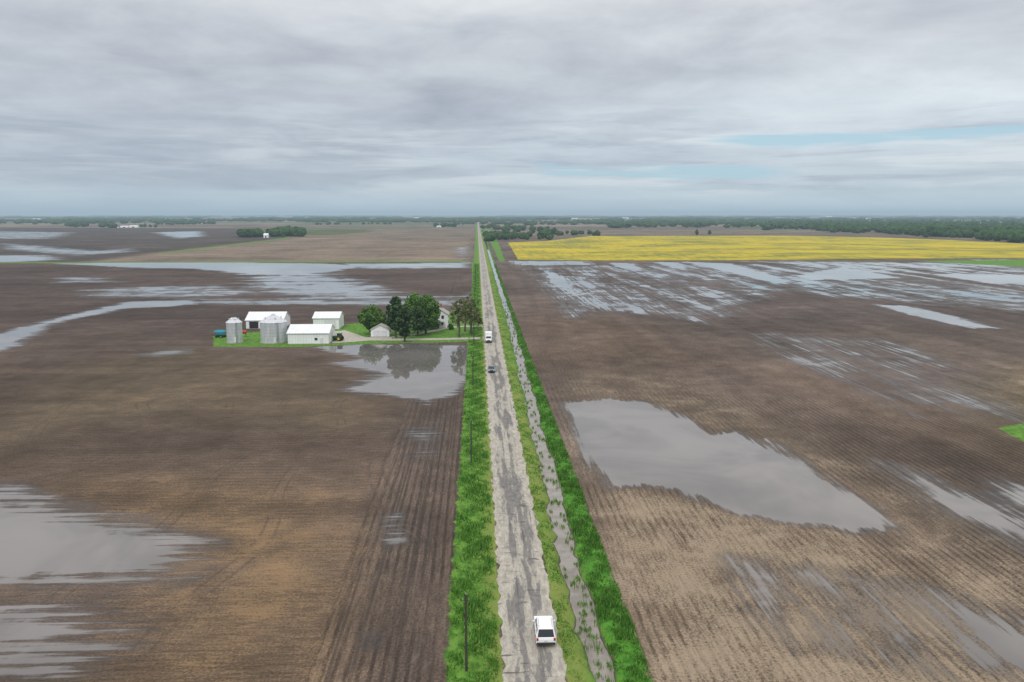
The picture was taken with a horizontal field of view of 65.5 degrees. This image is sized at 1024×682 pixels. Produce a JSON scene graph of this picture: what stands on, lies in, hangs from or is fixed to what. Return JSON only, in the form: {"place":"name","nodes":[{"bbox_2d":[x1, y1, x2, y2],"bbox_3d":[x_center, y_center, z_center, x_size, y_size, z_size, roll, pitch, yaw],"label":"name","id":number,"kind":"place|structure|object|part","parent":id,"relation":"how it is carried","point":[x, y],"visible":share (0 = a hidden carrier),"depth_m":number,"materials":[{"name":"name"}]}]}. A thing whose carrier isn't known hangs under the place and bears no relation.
{"place":"outdoors","nodes":[
{"label":"outdoors","id":0,"kind":"place"},
{"bbox_2d":[245,312,290,328],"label":"storage barn","id":1,"kind":"structure","parent":0,"point":[253,319],"depth_m":303.70,"materials":[{"name":"white metal"}]},
{"bbox_2d":[249,322,257,327],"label":"door","id":2,"kind":"structure","parent":1,"relation":"in","point":[251,324],"depth_m":301.55,"materials":[{"name":"black metal"}]},
{"bbox_2d":[312,311,344,328],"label":"pole barn","id":3,"kind":"structure","parent":0,"point":[336,319],"depth_m":300.46,"materials":[{"name":"white metal"}]},
{"bbox_2d":[325,319,335,328],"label":"door","id":4,"kind":"structure","parent":3,"relation":"in","point":[327,321],"depth_m":299.79,"materials":[{"name":"white metal"}]},
{"bbox_2d":[332,330,391,342],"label":"farmyard gravel","id":5,"kind":"structure","parent":0,"point":[346,334],"depth_m":280.52,"materials":[{"name":"grey gravel"}]},
{"bbox_2d":[332,333,343,340],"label":"farm tractor","id":6,"kind":"object","parent":5,"relation":"on","point":[339,337],"visible":1,"depth_m":272.38,"materials":[{"name":"green paint"}]},
{"bbox_2d":[336,337,482,340],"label":"driveway","id":7,"kind":"structure","parent":0,"point":[410,339],"depth_m":276.01,"materials":[{"name":"grey gravel"}]},
{"bbox_2d":[0,215,1023,681],"bbox_3d":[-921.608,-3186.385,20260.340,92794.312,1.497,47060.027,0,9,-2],"label":"ground","id":8,"kind":"structure","parent":0,"point":[798,471],"depth_m":143.60,"materials":[{"name":"soil"}]},
{"bbox_2d":[64,222,157,227],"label":"farm grove","id":9,"kind":"object","parent":8,"relation":"on","point":[102,224],"visible":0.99,"depth_m":2627.98,"materials":[{"name":"green plant"}]},
{"bbox_2d":[213,330,225,337],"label":"grain wagon","id":10,"kind":"object","parent":8,"relation":"on","point":[219,333],"visible":0.98,"depth_m":280.13,"materials":[{"name":"blue paint"}]},
{"bbox_2d":[225,316,243,343],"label":"grain bin","id":11,"kind":"object","parent":8,"relation":"on","point":[234,332],"visible":1,"depth_m":267.48,"materials":[{"name":"metal"}]},
{"bbox_2d":[236,225,306,236],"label":"farm grove","id":12,"kind":"object","parent":8,"relation":"on","point":[283,231],"visible":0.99,"depth_m":1507.79,"materials":[{"name":"green plant"}]},
{"bbox_2d":[260,314,287,343],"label":"grain bin","id":13,"kind":"object","parent":8,"relation":"on","point":[273,328],"visible":0.98,"depth_m":267.13,"materials":[{"name":"metal"}]},
{"bbox_2d":[286,324,335,343],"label":"machine shed","id":14,"kind":"structure","parent":8,"relation":"on","point":[311,333],"depth_m":266.54,"materials":[{"name":"white metal"}]},
{"bbox_2d":[357,304,386,331],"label":"maple tree","id":15,"kind":"object","parent":8,"relation":"on","point":[369,318],"visible":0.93,"depth_m":285.42,"materials":[{"name":"green plant"}]},
{"bbox_2d":[370,323,391,336],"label":"garage","id":16,"kind":"structure","parent":8,"relation":"on","point":[381,330],"depth_m":281.62,"materials":[{"name":"white metal"}]},
{"bbox_2d":[373,331,386,336],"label":"door","id":17,"kind":"structure","parent":16,"relation":"in","point":[376,333],"depth_m":281.63,"materials":[{"name":"white metal"}]},
{"bbox_2d":[0,218,771,227],"bbox_3d":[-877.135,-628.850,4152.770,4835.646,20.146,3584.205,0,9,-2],"label":"distant treeline","id":18,"kind":"object","parent":8,"relation":"on","point":[686,223],"visible":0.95,"depth_m":3533.40,"materials":[{"name":"green plant"}]},
{"bbox_2d":[385,295,402,337],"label":"oak tree","id":19,"kind":"object","parent":8,"relation":"on","point":[391,312],"visible":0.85,"depth_m":278.07,"materials":[{"name":"green plant"}]},
{"bbox_2d":[396,304,415,341],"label":"spruce tree","id":20,"kind":"object","parent":8,"relation":"on","point":[405,322],"visible":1,"depth_m":268.82,"materials":[{"name":"green plant"}]},
{"bbox_2d":[403,292,418,311],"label":"maple tree","id":21,"kind":"object","parent":8,"relation":"on","point":[409,300],"visible":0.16,"depth_m":296.69,"materials":[{"name":"green plant"}]},
{"bbox_2d":[410,305,427,335],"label":"oak tree","id":22,"kind":"object","parent":8,"relation":"on","point":[421,319],"visible":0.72,"depth_m":281.57,"materials":[{"name":"green plant"}]},
{"bbox_2d":[408,295,440,333],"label":"maple tree","id":23,"kind":"object","parent":8,"relation":"on","point":[429,305],"visible":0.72,"depth_m":286.25,"materials":[{"name":"green plant"}]},
{"bbox_2d":[392,325,482,337],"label":"farm lane","id":24,"kind":"structure","parent":8,"relation":"on","point":[438,329],"depth_m":297.30,"materials":[{"name":"grey gravel"}]},
{"bbox_2d":[428,303,449,328],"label":"farmhouse","id":25,"kind":"object","parent":8,"relation":"on","point":[444,318],"visible":0.56,"depth_m":303.42,"materials":[{"name":"white wood"}]},
{"bbox_2d":[450,298,465,337],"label":"locust tree","id":26,"kind":"object","parent":8,"relation":"on","point":[459,312],"visible":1,"depth_m":279.29,"materials":[{"name":"green plant"}]},
{"bbox_2d":[462,592,469,670],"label":"utility pole","id":27,"kind":"object","parent":8,"relation":"on","point":[466,653],"visible":1,"depth_m":75.64,"materials":[{"name":"brown wood"}]},
{"bbox_2d":[462,298,471,331],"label":"locust tree","id":28,"kind":"object","parent":8,"relation":"on","point":[464,300],"visible":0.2,"depth_m":293.45,"materials":[{"name":"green plant"}]},
{"bbox_2d":[470,421,472,462],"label":"utility pole","id":29,"kind":"object","parent":8,"relation":"on","point":[471,445],"visible":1,"depth_m":138.91,"materials":[{"name":"brown wood"}]},
{"bbox_2d":[463,293,480,333],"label":"locust tree","id":30,"kind":"object","parent":8,"relation":"on","point":[473,318],"visible":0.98,"depth_m":286.82,"materials":[{"name":"green plant"}]},
{"bbox_2d":[476,316,483,325],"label":"shrub","id":31,"kind":"object","parent":8,"relation":"on","point":[479,320],"visible":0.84,"depth_m":307.94,"materials":[{"name":"green plant"}]},
{"bbox_2d":[0,215,1023,221],"bbox_3d":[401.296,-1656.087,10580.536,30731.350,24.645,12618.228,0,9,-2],"label":"distant treeline","id":32,"kind":"object","parent":8,"relation":"on","point":[263,218],"visible":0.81,"depth_m":6267.89,"materials":[{"name":"green plant"}]},
{"bbox_2d":[480,223,600,240],"bbox_3d":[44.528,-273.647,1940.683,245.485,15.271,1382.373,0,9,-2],"label":"farm grove","id":33,"kind":"object","parent":8,"relation":"on","point":[505,233],"visible":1,"depth_m":1539.54,"materials":[{"name":"green plant"}]},
{"bbox_2d":[445,263,651,681],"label":"roadside grass","id":34,"kind":"structure","parent":8,"relation":"on","point":[481,636],"depth_m":106.44,"materials":[{"name":"green plant"}]},
{"bbox_2d":[433,222,711,234],"bbox_3d":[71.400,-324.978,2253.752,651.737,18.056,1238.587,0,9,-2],"label":"farm grove","id":35,"kind":"object","parent":8,"relation":"on","point":[444,224],"visible":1,"depth_m":2664.50,"materials":[{"name":"green plant"}]},
{"bbox_2d":[761,218,1023,242],"bbox_3d":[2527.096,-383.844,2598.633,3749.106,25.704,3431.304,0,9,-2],"label":"woodland","id":36,"kind":"object","parent":8,"relation":"on","point":[1007,230],"visible":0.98,"depth_m":1884.94,"materials":[{"name":"green plant"}]},
{"bbox_2d":[0,0,1023,214],"label":"sky","id":37,"kind":"structure","parent":0,"point":[108,107],"materials":[{"name":"grey"}]},
{"bbox_2d":[477,222,566,681],"bbox_3d":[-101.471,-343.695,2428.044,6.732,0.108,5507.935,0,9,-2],"label":"road","id":38,"kind":"structure","parent":0,"point":[523,584],"depth_m":106.09,"materials":[{"name":"grey gravel"}]},
{"bbox_2d":[485,331,492,342],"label":"box truck","id":39,"kind":"object","parent":38,"relation":"on","point":[488,336],"visible":1,"depth_m":269.09,"materials":[{"name":"white paint"}]},
{"bbox_2d":[487,365,494,371],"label":"sedan car","id":40,"kind":"object","parent":38,"relation":"on","point":[490,368],"visible":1,"depth_m":218.66,"materials":[{"name":"blue paint"}]},
{"bbox_2d":[533,616,555,644],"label":"white suv","id":41,"kind":"object","parent":38,"relation":"on","point":[544,629],"visible":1,"depth_m":79.84,"materials":[{"name":"paint"}]},
{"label":"windows","id":42,"kind":"part","parent":41,"relation":"part of","materials":[{"name":"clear glass"}]},
{"bbox_2d":[481,229,614,681],"bbox_3d":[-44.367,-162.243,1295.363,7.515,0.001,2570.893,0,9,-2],"label":"ditch water","id":43,"kind":"structure","parent":0,"point":[565,553],"depth_m":109.44,"materials":[{"name":"grey liquid"}]},
{"bbox_2d":[508,236,1023,260],"bbox_3d":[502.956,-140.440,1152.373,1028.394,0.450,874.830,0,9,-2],"label":"yellow flower field","id":44,"kind":"structure","parent":0,"point":[619,248],"depth_m":994.72,"materials":[{"name":"yellow plant"}]}
]}

